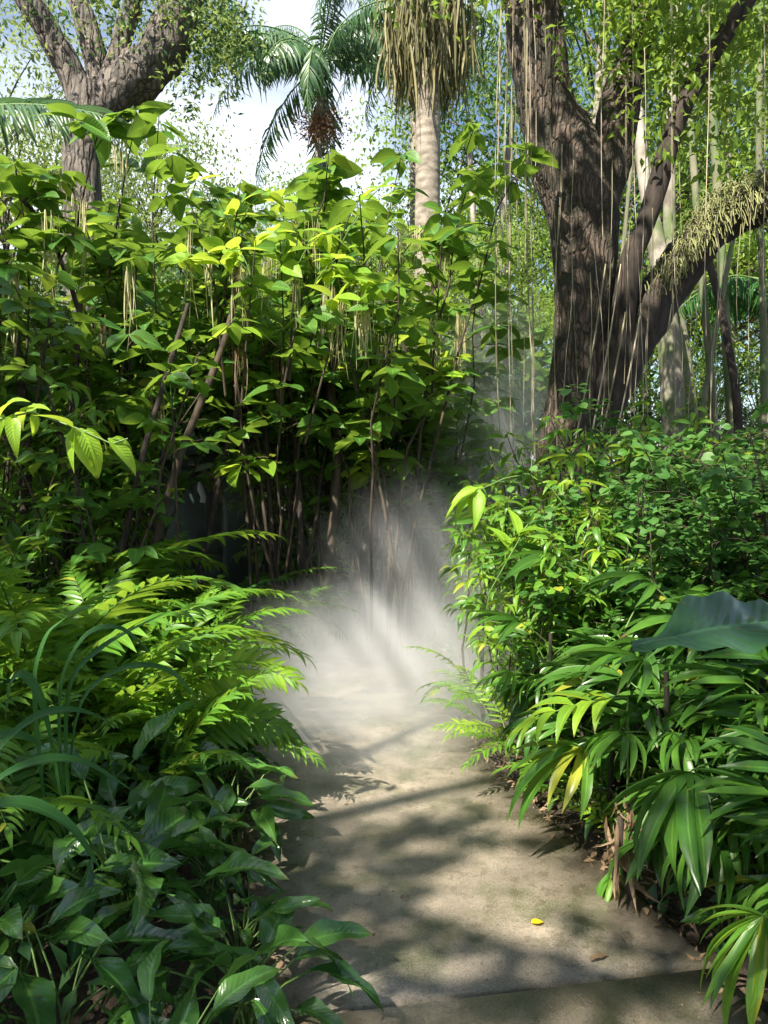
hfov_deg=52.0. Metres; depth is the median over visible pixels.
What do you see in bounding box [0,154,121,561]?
leaf shrub
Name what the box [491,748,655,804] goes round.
fern
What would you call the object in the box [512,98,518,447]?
hanging root
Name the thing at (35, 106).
palm frond
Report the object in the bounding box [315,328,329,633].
bare sapling
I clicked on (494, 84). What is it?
broadleaf tree
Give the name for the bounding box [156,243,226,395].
sunlit spray
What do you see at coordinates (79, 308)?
bare sapling
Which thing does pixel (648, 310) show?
hanging root
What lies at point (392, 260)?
leaf shrub
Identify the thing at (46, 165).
broadleaf tree
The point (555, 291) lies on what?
hanging root
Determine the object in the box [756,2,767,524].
bare tree
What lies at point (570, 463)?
lance leaf shrub
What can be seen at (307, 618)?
fern palm
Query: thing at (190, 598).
fern palm
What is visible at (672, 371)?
bare tree
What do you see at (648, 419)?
lance leaf shrub
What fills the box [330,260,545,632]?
leaf shrub
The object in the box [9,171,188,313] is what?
broadleaf tree
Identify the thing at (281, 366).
hanging tassel
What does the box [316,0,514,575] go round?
feather palm
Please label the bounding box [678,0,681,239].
hanging root
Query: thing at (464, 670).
fern
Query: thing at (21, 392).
bare sapling
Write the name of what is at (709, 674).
lady palm
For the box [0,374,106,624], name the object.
lance leaf shrub
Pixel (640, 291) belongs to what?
hanging root
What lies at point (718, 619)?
taro leaf
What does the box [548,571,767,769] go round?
lady palm
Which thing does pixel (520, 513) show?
lance leaf shrub
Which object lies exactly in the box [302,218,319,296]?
hanging tassel
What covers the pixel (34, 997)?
leafy clump
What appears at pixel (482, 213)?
broadleaf tree
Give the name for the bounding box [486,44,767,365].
broadleaf tree
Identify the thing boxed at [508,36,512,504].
hanging root
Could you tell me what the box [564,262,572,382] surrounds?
hanging root
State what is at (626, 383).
hanging root
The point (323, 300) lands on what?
hanging tassel
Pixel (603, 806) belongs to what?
leafy clump
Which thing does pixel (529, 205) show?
hanging root
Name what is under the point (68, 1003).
undergrowth
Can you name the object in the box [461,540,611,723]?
fan leaf
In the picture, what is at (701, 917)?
leafy clump
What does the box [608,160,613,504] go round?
hanging root
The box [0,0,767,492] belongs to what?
sky
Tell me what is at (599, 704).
leaf
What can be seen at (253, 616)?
fern palm
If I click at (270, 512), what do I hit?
bare sapling
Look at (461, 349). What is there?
broadleaf tree
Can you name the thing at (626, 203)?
hanging root
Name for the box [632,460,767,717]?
round leaf shrub
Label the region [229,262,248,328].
hanging tassel
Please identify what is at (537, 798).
leaf litter
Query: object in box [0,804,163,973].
leafy clump
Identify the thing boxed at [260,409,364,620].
lance leaf shrub
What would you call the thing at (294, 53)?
feather palm
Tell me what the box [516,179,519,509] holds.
hanging root
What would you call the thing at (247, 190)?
leaf shrub
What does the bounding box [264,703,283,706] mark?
leafy clump
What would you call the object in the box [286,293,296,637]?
bare sapling
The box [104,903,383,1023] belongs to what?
leafy clump
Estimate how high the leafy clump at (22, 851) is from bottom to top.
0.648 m
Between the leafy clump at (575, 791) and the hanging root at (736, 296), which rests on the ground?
the leafy clump at (575, 791)
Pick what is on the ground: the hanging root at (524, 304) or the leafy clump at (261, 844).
the leafy clump at (261, 844)
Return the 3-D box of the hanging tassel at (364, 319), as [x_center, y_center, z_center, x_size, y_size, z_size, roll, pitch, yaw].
[-0.161,-1.448,6.068,0.190,0.736,0.218,0,2,0]
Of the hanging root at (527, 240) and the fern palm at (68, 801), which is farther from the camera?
the hanging root at (527, 240)
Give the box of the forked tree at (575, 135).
[373,0,767,552]
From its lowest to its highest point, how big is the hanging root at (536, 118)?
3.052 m
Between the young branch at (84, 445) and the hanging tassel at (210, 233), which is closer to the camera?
the young branch at (84, 445)
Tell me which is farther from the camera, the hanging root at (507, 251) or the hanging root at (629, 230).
the hanging root at (629, 230)
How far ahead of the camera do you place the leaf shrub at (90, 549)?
5.46 m
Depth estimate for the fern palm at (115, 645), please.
3.65 m
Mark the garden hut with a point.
(189, 512)
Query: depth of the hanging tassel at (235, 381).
6.37 m
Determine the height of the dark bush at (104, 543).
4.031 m
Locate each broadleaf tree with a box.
[0,3,197,341]
[0,60,183,303]
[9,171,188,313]
[17,112,282,307]
[81,222,265,434]
[122,178,287,309]
[230,129,404,322]
[254,215,473,360]
[257,167,517,367]
[276,293,487,453]
[293,0,700,494]
[343,293,530,487]
[346,199,528,376]
[355,134,696,499]
[355,195,550,384]
[386,0,767,326]
[394,206,554,537]
[435,350,549,536]
[446,0,767,497]
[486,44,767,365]
[493,47,767,436]
[540,305,751,461]
[617,0,767,379]
[623,26,767,385]
[626,334,760,460]
[695,329,760,478]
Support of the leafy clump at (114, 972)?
on the ground
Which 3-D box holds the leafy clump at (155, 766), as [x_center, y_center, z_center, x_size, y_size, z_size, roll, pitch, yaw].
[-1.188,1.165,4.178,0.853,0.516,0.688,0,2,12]
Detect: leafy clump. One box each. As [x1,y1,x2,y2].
[0,678,21,685]
[0,700,201,882]
[0,718,128,881]
[0,735,289,944]
[0,747,157,843]
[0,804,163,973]
[0,840,136,1023]
[0,858,268,1023]
[5,765,231,921]
[26,717,299,819]
[84,655,212,732]
[87,699,272,796]
[101,687,234,769]
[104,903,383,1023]
[108,939,285,1023]
[117,806,284,909]
[146,822,332,1020]
[147,703,301,779]
[151,749,316,863]
[178,739,282,791]
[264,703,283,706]
[547,769,581,802]
[557,778,638,843]
[632,832,686,893]
[657,839,761,941]
[723,835,759,904]
[733,885,746,897]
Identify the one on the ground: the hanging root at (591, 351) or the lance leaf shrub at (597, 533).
the lance leaf shrub at (597, 533)
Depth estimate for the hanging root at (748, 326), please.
6.57 m
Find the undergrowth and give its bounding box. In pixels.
[0,555,767,1023]
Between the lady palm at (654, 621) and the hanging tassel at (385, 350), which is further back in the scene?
the hanging tassel at (385, 350)
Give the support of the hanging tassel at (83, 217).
hanging from the leaf shrub at (26, 241)
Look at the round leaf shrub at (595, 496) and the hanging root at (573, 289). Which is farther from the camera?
the hanging root at (573, 289)
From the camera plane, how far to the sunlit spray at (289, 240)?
6.09 m
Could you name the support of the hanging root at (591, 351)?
hanging from the forked tree at (575, 135)
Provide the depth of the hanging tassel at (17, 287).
5.91 m
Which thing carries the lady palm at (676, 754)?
on the ground
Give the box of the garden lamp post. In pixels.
[197,482,205,591]
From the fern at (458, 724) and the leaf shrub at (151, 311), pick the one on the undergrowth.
the fern at (458, 724)
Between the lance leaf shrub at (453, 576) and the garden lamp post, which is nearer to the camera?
the lance leaf shrub at (453, 576)
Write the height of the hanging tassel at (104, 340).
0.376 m
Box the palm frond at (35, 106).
[0,97,127,153]
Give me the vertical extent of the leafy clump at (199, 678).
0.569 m
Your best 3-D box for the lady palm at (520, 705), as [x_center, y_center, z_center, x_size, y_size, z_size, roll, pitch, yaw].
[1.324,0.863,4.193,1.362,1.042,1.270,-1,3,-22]
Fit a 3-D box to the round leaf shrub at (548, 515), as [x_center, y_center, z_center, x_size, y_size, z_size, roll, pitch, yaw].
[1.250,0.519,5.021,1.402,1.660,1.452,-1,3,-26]
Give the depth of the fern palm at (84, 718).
4.10 m
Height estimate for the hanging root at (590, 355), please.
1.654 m
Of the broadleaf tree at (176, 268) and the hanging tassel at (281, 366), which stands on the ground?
the broadleaf tree at (176, 268)
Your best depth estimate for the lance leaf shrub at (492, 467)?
6.68 m
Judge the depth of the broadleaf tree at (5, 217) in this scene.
18.77 m
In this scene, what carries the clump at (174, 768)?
on the ground
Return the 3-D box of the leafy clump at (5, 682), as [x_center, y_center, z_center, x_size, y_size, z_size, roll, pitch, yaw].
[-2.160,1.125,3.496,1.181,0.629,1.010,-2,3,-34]
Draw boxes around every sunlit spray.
[38,101,173,256]
[59,111,162,277]
[106,328,214,549]
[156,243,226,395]
[178,172,284,357]
[188,236,266,405]
[254,224,351,380]
[255,248,362,417]
[304,258,384,443]
[310,177,401,345]
[349,278,427,435]
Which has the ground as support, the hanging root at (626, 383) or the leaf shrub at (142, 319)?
the leaf shrub at (142, 319)
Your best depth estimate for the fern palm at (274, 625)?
6.33 m
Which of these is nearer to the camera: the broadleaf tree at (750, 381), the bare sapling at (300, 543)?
the bare sapling at (300, 543)
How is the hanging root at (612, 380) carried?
hanging from the forked tree at (575, 135)
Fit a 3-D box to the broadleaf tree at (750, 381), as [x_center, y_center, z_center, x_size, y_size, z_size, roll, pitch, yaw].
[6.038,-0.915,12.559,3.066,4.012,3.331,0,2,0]
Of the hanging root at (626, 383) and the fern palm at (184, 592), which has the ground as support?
the fern palm at (184, 592)
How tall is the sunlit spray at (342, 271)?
1.381 m
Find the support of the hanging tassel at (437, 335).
hanging from the leaf shrub at (412, 384)
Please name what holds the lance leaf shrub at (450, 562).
on the ground
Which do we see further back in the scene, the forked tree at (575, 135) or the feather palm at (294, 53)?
the feather palm at (294, 53)
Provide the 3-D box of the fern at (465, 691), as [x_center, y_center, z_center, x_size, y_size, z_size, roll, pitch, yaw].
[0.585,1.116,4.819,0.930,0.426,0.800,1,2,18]
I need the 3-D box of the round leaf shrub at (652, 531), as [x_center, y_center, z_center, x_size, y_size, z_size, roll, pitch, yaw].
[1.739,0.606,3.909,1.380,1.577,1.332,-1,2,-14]
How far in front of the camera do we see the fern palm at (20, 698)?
3.23 m
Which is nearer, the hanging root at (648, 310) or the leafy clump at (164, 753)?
the leafy clump at (164, 753)
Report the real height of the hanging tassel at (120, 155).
0.680 m
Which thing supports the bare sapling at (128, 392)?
on the ground
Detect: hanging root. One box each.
[495,0,501,490]
[496,10,501,374]
[499,52,506,472]
[503,73,512,494]
[505,59,513,445]
[508,8,514,533]
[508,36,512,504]
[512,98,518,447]
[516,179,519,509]
[522,1,533,458]
[522,64,531,458]
[525,0,535,505]
[528,3,531,495]
[533,5,536,239]
[538,203,539,431]
[544,0,556,335]
[554,155,561,445]
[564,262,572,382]
[566,264,605,477]
[571,160,578,475]
[578,296,616,493]
[583,312,625,506]
[588,264,620,447]
[589,272,594,479]
[592,224,604,432]
[594,316,640,519]
[601,0,604,239]
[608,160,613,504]
[624,20,632,381]
[625,98,631,399]
[633,160,643,433]
[634,48,645,414]
[645,208,653,473]
[646,82,649,175]
[662,304,671,500]
[670,0,675,415]
[674,240,682,397]
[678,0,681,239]
[681,176,690,440]
[688,282,698,417]
[704,0,709,335]
[710,224,719,449]
[715,247,725,415]
[736,226,740,383]
[745,192,751,466]
[759,240,767,446]
[763,0,765,303]
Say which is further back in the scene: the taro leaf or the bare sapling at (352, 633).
the bare sapling at (352, 633)
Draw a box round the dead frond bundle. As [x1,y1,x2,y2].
[596,794,668,912]
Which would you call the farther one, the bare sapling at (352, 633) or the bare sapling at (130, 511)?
the bare sapling at (352, 633)
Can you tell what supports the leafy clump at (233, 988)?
on the ground
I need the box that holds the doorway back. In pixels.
[193,484,222,593]
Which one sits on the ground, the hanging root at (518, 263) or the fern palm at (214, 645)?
the fern palm at (214, 645)
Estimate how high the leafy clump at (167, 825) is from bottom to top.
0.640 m
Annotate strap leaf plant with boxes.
[0,706,133,870]
[5,612,199,903]
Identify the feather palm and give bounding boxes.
[183,0,470,210]
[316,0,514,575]
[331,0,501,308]
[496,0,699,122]
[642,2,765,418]
[677,271,767,354]
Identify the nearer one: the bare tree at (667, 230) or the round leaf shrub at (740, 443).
the round leaf shrub at (740, 443)
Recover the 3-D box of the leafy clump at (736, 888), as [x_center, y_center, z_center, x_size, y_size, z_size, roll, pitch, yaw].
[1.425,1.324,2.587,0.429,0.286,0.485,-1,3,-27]
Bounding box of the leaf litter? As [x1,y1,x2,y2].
[165,615,767,1023]
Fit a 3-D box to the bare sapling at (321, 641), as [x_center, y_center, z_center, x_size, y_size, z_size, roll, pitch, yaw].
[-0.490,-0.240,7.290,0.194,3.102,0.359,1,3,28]
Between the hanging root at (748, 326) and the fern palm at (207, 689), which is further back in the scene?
the hanging root at (748, 326)
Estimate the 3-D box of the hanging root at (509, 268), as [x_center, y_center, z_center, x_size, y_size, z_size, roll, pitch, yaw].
[1.258,-3.267,7.968,0.080,6.210,0.008,0,2,0]
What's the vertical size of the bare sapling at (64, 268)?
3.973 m
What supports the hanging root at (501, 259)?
hanging from the forked tree at (575, 135)
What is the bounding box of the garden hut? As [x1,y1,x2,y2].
[137,435,263,610]
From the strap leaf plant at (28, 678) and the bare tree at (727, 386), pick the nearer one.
the strap leaf plant at (28, 678)
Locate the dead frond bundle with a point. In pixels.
(619, 838)
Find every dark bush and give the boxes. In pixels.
[0,224,150,570]
[0,343,151,566]
[5,319,243,592]
[49,297,279,562]
[61,269,322,565]
[111,270,400,597]
[257,369,470,588]
[289,329,516,578]
[342,362,537,567]
[441,301,699,558]
[604,405,660,538]
[702,404,760,475]
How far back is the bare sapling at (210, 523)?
6.99 m
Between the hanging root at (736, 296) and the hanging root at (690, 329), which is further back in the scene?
the hanging root at (690, 329)
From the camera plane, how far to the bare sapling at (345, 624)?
7.60 m
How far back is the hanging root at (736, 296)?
6.73 m
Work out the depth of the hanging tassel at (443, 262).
7.11 m
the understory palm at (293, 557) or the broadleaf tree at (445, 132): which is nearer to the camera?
the understory palm at (293, 557)
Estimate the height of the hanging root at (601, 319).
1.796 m
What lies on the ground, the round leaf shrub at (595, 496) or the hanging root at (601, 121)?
the round leaf shrub at (595, 496)
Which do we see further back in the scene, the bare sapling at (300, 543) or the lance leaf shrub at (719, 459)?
the bare sapling at (300, 543)
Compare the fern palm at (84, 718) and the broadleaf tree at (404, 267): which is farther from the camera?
the broadleaf tree at (404, 267)
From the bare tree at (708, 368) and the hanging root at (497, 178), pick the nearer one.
the hanging root at (497, 178)
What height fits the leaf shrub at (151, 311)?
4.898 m
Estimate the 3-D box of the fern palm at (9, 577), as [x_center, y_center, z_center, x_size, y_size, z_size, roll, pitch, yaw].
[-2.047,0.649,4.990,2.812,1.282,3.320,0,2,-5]
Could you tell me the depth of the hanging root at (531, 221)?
6.45 m
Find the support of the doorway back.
in the garden hut
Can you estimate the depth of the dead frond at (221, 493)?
8.14 m
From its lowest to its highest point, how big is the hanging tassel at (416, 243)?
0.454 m
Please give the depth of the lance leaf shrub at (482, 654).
5.17 m
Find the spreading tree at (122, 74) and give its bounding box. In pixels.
[0,0,280,537]
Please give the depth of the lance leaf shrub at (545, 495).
5.97 m
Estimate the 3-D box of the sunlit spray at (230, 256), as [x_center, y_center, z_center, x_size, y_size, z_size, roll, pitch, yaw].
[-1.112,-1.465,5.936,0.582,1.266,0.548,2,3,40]
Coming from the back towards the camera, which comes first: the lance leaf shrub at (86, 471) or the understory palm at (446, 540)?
the understory palm at (446, 540)
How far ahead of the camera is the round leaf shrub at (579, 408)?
4.71 m
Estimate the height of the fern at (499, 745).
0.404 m
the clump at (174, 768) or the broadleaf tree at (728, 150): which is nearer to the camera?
the clump at (174, 768)
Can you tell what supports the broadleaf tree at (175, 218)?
on the ground
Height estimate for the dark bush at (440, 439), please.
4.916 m
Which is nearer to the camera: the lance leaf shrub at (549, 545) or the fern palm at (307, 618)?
the lance leaf shrub at (549, 545)
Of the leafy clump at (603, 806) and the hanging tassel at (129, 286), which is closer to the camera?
the leafy clump at (603, 806)
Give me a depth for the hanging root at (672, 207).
6.59 m
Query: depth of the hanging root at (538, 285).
7.93 m
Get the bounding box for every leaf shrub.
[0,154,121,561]
[0,201,165,559]
[0,224,192,601]
[0,277,260,605]
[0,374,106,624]
[0,397,158,604]
[0,402,65,600]
[1,192,260,547]
[16,376,190,592]
[46,113,268,598]
[46,228,289,513]
[87,428,182,597]
[94,174,345,517]
[151,148,428,600]
[154,159,377,656]
[188,214,440,631]
[199,268,480,634]
[204,405,359,626]
[256,143,558,662]
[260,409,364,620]
[270,122,511,622]
[293,195,512,643]
[296,400,418,614]
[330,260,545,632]
[362,421,448,614]
[379,411,514,599]
[404,275,552,580]
[437,512,526,676]
[438,473,537,713]
[440,475,670,717]
[440,508,506,656]
[448,464,574,671]
[448,533,557,742]
[457,479,583,699]
[470,423,632,612]
[478,445,767,654]
[482,461,663,720]
[485,400,670,561]
[489,449,698,711]
[510,505,614,745]
[512,427,762,624]
[519,427,767,642]
[523,460,669,539]
[533,415,733,582]
[556,383,767,583]
[563,507,692,628]
[587,398,767,572]
[592,447,733,561]
[596,450,767,577]
[598,476,767,742]
[605,399,767,596]
[613,430,767,568]
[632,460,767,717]
[638,406,723,511]
[642,419,767,601]
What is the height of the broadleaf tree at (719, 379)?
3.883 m
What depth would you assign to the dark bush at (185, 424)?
9.31 m
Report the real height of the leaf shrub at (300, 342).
3.768 m
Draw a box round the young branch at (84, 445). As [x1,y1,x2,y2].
[0,397,135,478]
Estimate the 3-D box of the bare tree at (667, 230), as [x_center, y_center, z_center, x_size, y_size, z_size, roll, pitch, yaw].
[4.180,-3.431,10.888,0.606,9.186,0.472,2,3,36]
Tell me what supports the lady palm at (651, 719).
on the ground
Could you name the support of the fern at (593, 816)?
on the ground
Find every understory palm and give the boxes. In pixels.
[261,529,350,585]
[262,526,451,596]
[306,488,457,580]
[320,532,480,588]
[341,509,496,589]
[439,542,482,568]
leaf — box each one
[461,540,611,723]
[503,690,629,839]
[507,740,650,828]
[531,919,542,923]
[590,952,608,960]
[596,869,643,901]
[601,763,748,895]
[632,591,767,653]
[690,904,767,1023]
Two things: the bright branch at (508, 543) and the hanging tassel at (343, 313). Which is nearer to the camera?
the bright branch at (508, 543)
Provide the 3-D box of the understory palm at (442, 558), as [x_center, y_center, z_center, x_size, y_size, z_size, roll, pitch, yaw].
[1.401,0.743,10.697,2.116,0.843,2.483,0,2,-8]
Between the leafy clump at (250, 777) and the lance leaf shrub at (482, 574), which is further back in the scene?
the lance leaf shrub at (482, 574)
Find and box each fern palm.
[0,480,209,665]
[0,521,230,681]
[0,530,288,692]
[0,531,286,669]
[0,539,317,715]
[0,564,301,758]
[0,583,213,731]
[0,587,235,791]
[0,598,262,812]
[0,604,309,866]
[0,654,90,741]
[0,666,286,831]
[0,678,142,857]
[4,642,308,715]
[10,571,99,601]
[21,575,315,737]
[29,584,298,635]
[48,569,185,614]
[53,624,327,774]
[88,674,296,750]
[153,555,358,614]
[153,614,249,671]
[155,577,309,641]
[195,581,360,651]
[226,583,362,646]
[279,586,394,636]
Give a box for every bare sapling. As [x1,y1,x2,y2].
[0,182,89,603]
[12,335,31,630]
[67,303,82,604]
[112,303,189,577]
[123,265,136,570]
[143,239,241,582]
[193,280,343,600]
[263,405,276,578]
[280,352,306,646]
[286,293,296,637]
[315,319,346,651]
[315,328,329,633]
[335,459,474,642]
[349,340,392,637]
[371,315,384,629]
[401,338,411,629]
[422,265,438,620]
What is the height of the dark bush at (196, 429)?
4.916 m
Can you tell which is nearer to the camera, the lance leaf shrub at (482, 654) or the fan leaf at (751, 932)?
the fan leaf at (751, 932)
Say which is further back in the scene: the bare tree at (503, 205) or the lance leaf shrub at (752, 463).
the bare tree at (503, 205)
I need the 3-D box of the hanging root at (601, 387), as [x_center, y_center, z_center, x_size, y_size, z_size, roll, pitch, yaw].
[1.811,-0.996,6.686,0.460,1.718,0.019,-2,3,-34]
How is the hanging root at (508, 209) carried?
hanging from the forked tree at (575, 135)
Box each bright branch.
[445,473,608,559]
[465,509,553,654]
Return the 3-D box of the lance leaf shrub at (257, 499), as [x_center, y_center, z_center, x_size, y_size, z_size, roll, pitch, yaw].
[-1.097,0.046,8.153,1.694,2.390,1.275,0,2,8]
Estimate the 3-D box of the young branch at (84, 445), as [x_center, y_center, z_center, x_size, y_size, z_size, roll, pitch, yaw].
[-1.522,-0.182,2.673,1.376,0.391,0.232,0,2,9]
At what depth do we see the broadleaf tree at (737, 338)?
23.93 m
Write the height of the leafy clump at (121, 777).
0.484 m
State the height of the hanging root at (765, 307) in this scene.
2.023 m
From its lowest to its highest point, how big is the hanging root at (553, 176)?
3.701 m
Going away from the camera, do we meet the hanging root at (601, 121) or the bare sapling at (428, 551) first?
the hanging root at (601, 121)
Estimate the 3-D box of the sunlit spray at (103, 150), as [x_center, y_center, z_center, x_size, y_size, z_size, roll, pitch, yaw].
[-2.176,-2.567,6.413,0.720,1.174,0.691,0,2,0]
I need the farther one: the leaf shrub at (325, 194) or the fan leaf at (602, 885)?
the leaf shrub at (325, 194)
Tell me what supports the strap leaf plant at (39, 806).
on the ground
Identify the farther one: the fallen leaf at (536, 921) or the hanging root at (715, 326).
the hanging root at (715, 326)
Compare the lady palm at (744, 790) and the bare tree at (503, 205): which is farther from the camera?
the bare tree at (503, 205)
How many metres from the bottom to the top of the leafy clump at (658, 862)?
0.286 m
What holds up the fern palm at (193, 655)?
on the ground
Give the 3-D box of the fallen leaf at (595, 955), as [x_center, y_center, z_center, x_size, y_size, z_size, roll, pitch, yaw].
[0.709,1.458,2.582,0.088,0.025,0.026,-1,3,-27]
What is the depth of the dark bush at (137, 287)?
11.06 m
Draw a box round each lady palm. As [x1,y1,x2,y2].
[465,606,648,775]
[476,584,748,728]
[503,630,710,826]
[539,646,767,876]
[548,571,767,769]
[600,694,767,918]
[630,647,759,766]
[637,645,767,874]
[641,569,761,689]
[683,724,767,957]
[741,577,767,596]
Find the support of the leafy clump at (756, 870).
on the ground
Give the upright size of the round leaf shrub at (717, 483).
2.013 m
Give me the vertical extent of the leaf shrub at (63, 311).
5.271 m
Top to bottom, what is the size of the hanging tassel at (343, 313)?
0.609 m
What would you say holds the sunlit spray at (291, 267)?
attached to the leaf shrub at (263, 283)
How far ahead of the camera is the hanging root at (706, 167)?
6.43 m
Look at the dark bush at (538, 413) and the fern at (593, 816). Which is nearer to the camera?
the fern at (593, 816)
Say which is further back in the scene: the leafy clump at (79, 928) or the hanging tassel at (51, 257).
the hanging tassel at (51, 257)
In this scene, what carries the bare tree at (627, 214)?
on the ground
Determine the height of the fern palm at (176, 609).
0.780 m
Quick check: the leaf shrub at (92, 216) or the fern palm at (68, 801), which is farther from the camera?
the leaf shrub at (92, 216)
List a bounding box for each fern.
[403,646,518,706]
[416,669,541,723]
[429,675,578,750]
[455,698,613,776]
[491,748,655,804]
[543,789,636,877]
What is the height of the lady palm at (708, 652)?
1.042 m
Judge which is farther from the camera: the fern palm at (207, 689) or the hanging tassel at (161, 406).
the hanging tassel at (161, 406)
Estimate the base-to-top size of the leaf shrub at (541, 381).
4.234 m
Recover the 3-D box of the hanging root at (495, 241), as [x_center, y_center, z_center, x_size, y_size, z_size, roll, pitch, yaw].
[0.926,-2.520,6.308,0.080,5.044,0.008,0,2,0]
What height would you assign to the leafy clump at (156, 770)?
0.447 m
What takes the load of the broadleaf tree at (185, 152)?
on the ground
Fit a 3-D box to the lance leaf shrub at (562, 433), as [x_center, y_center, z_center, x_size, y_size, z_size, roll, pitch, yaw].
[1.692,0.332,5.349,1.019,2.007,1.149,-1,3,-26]
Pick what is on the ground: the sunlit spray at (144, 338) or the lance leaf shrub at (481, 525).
the lance leaf shrub at (481, 525)
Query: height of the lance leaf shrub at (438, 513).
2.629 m
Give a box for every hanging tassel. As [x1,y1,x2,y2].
[1,259,20,378]
[40,209,59,303]
[65,194,87,300]
[94,317,111,355]
[108,130,127,210]
[124,259,138,349]
[149,396,165,445]
[182,229,198,321]
[202,218,212,322]
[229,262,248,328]
[232,343,247,398]
[261,257,278,311]
[271,348,290,403]
[289,277,304,329]
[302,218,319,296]
[319,282,337,357]
[328,301,347,375]
[351,279,374,371]
[369,325,397,429]
[394,222,408,263]
[408,225,422,274]
[428,313,446,403]
[435,236,453,294]
[448,313,470,393]
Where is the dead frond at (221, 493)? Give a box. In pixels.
[188,464,224,506]
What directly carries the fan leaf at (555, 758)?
on the ground
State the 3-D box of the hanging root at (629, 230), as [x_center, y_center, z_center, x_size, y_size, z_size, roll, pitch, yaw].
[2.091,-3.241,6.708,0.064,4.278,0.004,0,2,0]
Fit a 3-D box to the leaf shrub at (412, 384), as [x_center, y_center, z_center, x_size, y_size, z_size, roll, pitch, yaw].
[0.056,-0.888,6.974,2.059,4.354,2.548,-2,3,-38]
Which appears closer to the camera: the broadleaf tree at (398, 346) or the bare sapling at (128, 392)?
the bare sapling at (128, 392)
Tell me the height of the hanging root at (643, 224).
3.659 m
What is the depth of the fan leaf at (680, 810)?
2.51 m
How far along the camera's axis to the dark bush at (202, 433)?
10.37 m
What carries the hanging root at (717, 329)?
hanging from the forked tree at (575, 135)
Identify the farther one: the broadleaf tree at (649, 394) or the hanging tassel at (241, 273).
the broadleaf tree at (649, 394)
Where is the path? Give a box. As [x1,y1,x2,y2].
[237,550,767,1023]
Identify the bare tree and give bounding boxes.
[465,118,485,388]
[494,119,532,503]
[617,159,633,470]
[634,99,686,560]
[663,5,700,491]
[677,3,722,516]
[692,183,745,455]
[700,3,733,452]
[707,262,743,459]
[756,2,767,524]
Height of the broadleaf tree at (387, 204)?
9.897 m
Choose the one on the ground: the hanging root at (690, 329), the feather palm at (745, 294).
the feather palm at (745, 294)
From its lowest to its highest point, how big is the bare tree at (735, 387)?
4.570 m
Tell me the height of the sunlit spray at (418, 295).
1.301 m
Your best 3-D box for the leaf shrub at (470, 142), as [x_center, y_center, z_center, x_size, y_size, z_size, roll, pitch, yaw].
[-0.152,-1.347,8.835,2.144,5.121,3.255,-2,3,-35]
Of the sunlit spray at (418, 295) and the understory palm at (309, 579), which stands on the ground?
the understory palm at (309, 579)
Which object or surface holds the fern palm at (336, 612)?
on the ground
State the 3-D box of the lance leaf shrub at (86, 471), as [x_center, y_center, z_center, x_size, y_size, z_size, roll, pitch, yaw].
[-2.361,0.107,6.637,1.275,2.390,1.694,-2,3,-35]
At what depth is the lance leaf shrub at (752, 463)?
5.64 m
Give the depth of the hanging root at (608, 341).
6.72 m
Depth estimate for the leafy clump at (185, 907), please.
2.42 m
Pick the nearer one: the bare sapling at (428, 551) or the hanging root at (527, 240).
the hanging root at (527, 240)
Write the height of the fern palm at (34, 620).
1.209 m
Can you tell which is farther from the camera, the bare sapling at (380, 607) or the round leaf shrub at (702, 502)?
the bare sapling at (380, 607)
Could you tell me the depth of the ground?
3.02 m
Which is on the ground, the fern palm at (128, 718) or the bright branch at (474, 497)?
the fern palm at (128, 718)
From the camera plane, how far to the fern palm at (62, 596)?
6.00 m
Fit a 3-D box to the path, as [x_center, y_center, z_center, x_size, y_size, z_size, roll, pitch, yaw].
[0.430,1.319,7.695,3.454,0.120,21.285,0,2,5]
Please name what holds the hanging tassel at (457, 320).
hanging from the leaf shrub at (412, 384)
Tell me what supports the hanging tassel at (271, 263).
hanging from the leaf shrub at (263, 283)
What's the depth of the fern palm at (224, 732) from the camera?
3.67 m
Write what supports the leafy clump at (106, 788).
on the ground
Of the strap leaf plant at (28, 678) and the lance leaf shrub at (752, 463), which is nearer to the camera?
the strap leaf plant at (28, 678)
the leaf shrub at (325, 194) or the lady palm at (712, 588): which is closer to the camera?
the lady palm at (712, 588)
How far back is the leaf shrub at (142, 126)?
6.67 m
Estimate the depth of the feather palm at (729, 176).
15.66 m
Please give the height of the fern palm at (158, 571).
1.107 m
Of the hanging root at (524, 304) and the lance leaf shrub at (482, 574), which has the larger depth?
the hanging root at (524, 304)
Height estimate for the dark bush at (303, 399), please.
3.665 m
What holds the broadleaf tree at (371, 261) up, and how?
on the ground
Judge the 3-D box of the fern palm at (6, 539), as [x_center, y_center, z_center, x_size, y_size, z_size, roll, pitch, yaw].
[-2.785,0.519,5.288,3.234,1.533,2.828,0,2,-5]
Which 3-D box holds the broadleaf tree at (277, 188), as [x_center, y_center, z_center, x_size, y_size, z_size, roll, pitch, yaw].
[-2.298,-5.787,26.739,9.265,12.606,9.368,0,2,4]
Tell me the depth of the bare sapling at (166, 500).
6.01 m
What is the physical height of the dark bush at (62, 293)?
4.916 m
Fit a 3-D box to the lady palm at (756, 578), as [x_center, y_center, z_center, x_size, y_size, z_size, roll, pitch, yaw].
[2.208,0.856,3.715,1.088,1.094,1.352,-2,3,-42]
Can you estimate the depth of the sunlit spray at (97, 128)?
6.14 m
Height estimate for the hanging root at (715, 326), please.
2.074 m
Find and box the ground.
[0,505,767,1023]
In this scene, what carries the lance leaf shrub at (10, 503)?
on the ground
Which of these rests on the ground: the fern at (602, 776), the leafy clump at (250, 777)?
the leafy clump at (250, 777)
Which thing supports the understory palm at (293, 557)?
on the ground

